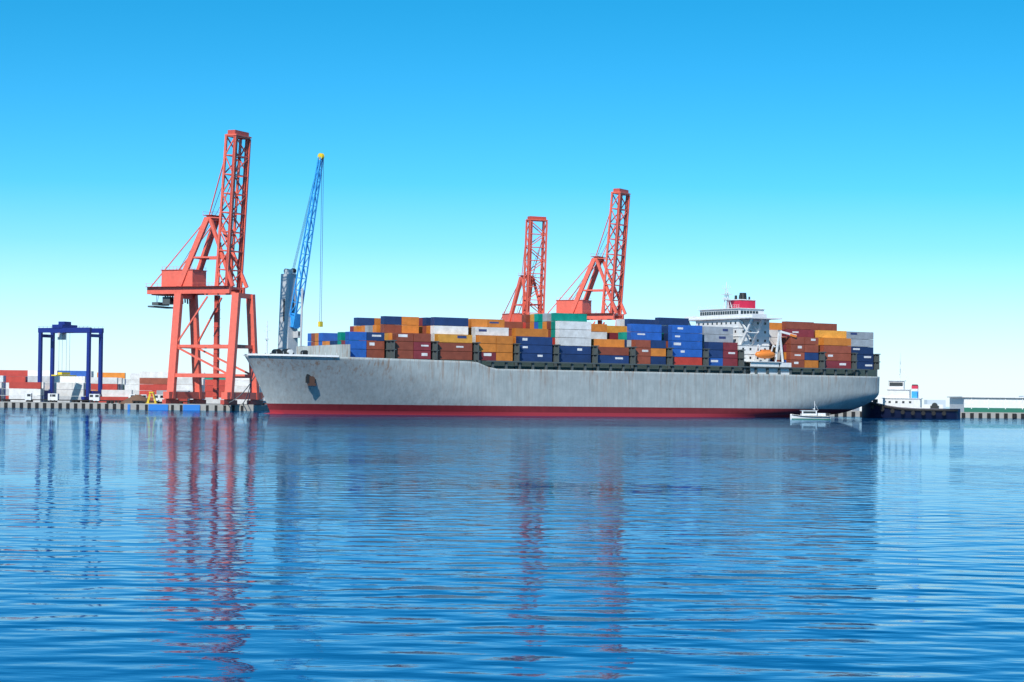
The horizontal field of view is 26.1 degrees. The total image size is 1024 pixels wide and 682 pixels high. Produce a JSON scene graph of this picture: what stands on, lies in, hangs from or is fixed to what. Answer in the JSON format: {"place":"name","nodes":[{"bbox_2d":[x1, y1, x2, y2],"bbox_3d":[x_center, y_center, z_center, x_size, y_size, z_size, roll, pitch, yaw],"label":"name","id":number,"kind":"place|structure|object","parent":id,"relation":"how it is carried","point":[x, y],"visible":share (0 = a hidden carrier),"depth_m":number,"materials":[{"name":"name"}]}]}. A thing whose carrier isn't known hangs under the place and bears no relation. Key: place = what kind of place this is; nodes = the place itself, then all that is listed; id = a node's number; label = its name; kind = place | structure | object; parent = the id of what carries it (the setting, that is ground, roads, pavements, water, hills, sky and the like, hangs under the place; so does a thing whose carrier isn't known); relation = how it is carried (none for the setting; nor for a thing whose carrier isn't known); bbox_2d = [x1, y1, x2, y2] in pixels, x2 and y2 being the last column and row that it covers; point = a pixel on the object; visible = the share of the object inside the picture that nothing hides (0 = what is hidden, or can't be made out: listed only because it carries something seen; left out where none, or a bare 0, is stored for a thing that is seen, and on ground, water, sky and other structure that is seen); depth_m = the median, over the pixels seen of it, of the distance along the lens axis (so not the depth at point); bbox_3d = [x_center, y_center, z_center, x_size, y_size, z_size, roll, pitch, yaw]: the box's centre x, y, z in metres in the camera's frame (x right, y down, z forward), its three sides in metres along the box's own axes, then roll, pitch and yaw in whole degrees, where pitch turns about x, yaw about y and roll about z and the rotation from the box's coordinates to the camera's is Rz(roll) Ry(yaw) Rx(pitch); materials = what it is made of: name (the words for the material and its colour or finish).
{"place":"outdoors","nodes":[
{"label":"outdoors","id":0,"kind":"place"},
{"bbox_2d":[0,408,1023,681],"bbox_3d":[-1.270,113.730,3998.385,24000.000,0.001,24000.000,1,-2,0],"label":"water","id":1,"kind":"structure","parent":0,"point":[190,546],"depth_m":67.57,"materials":[{"name":"blue liquid"}]},
{"bbox_2d":[0,357,1023,408],"bbox_3d":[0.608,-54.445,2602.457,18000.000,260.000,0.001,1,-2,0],"label":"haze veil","id":2,"kind":"object","parent":1,"relation":"on","point":[939,385],"visible":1,"depth_m":2599.96,"materials":[{"name":"white"}]},
{"bbox_2d":[0,401,1023,418],"bbox_3d":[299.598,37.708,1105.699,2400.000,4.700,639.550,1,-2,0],"label":"quay walls","id":3,"kind":"structure","parent":1,"relation":"in","point":[155,406],"depth_m":825.31,"materials":[{"name":"concrete"}]},
{"bbox_2d":[0,393,31,401],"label":"truck","id":4,"kind":"object","parent":3,"relation":"on","point":[28,397],"visible":1,"depth_m":830.65,"materials":[{"name":"white metal"}]},
{"bbox_2d":[26,393,52,401],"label":"yard truck","id":5,"kind":"object","parent":3,"relation":"on","point":[50,397],"visible":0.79,"depth_m":836.84,"materials":[{"name":"white metal"}]},
{"bbox_2d":[52,393,79,401],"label":"truck","id":6,"kind":"object","parent":3,"relation":"on","point":[55,397],"visible":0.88,"depth_m":832.63,"materials":[{"name":"white metal"}]},
{"bbox_2d":[38,321,103,401],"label":"yard gantry","id":7,"kind":"object","parent":3,"relation":"on","point":[61,328],"visible":0.8,"depth_m":848.52,"materials":[{"name":"blue metal"}]},
{"bbox_2d":[69,394,100,402],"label":"truck","id":8,"kind":"object","parent":3,"relation":"on","point":[96,398],"visible":1,"depth_m":826.47,"materials":[{"name":"white metal"}]},
{"bbox_2d":[9,382,189,403],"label":"quay reefer stacks","id":9,"kind":"object","parent":3,"relation":"on","point":[36,389],"visible":0.46,"depth_m":846.57,"materials":[{"name":"paint"}]},
{"bbox_2d":[89,394,117,402],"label":"yard truck","id":10,"kind":"object","parent":3,"relation":"on","point":[90,396],"visible":0.49,"depth_m":834.17,"materials":[{"name":"white metal"}]},
{"bbox_2d":[104,394,135,403],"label":"yard truck","id":11,"kind":"object","parent":3,"relation":"on","point":[111,401],"visible":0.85,"depth_m":810.50,"materials":[{"name":"white metal"}]},
{"bbox_2d":[0,370,266,403],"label":"shipping containers","id":12,"kind":"object","parent":3,"relation":"on","point":[74,387],"visible":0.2,"depth_m":903.67,"materials":[{"name":"metal"}]},
{"bbox_2d":[118,392,157,403],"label":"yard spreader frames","id":13,"kind":"structure","parent":3,"relation":"on","point":[135,398],"depth_m":807.70,"materials":[{"name":"yellow paint"}]},
{"bbox_2d":[132,395,162,403],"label":"yard truck","id":14,"kind":"object","parent":3,"relation":"on","point":[160,397],"visible":0.66,"depth_m":805.23,"materials":[{"name":"white metal"}]},
{"bbox_2d":[155,395,185,403],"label":"yard truck","id":15,"kind":"object","parent":3,"relation":"on","point":[180,402],"visible":0.37,"depth_m":813.63,"materials":[{"name":"white metal"}]},
{"bbox_2d":[147,130,262,404],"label":"quay crane","id":16,"kind":"object","parent":3,"relation":"on","point":[184,283],"visible":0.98,"depth_m":794.85,"materials":[{"name":"red metal"}]},
{"bbox_2d":[263,153,323,404],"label":"mobile harbour crane","id":17,"kind":"object","parent":3,"relation":"on","point":[290,324],"visible":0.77,"depth_m":837.18,"materials":[{"name":"blue paint"}]},
{"bbox_2d":[501,216,547,322],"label":"quay crane","id":18,"kind":"object","parent":3,"relation":"on","point":[525,305],"visible":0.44,"depth_m":1090.10,"materials":[{"name":"red metal"}]},
{"bbox_2d":[548,188,630,325],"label":"quay crane","id":19,"kind":"object","parent":3,"relation":"on","point":[576,305],"visible":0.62,"depth_m":946.67,"materials":[{"name":"red metal"}]},
{"bbox_2d":[851,395,1023,412],"bbox_3d":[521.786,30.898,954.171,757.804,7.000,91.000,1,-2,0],"label":"pier warehouse","id":20,"kind":"structure","parent":3,"relation":"on","point":[988,404],"depth_m":909.70,"materials":[{"name":"white"}]},
{"bbox_2d":[243,282,880,417],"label":"container ship","id":21,"kind":"object","parent":1,"relation":"on","point":[742,356],"visible":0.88,"depth_m":699.95,"materials":[{"name":"paint"}]},
{"bbox_2d":[229,370,254,403],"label":"mooring lines","id":22,"kind":"object","parent":21,"relation":"attached to","point":[250,384],"visible":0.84,"depth_m":724.71,"materials":[{"name":"beige fabric"}]},
{"bbox_2d":[790,401,830,419],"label":"pilot boat","id":23,"kind":"object","parent":1,"relation":"on","point":[813,414],"visible":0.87,"depth_m":670.26,"materials":[{"name":"white"}]},
{"bbox_2d":[862,353,959,418],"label":"tugboat","id":24,"kind":"object","parent":1,"relation":"on","point":[899,399],"visible":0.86,"depth_m":786.45,"materials":[{"name":"black metal"}]},
{"bbox_2d":[0,0,1023,367],"label":"sky","id":25,"kind":"structure","parent":0,"point":[853,165],"materials":[{"name":"blue"}]}
]}

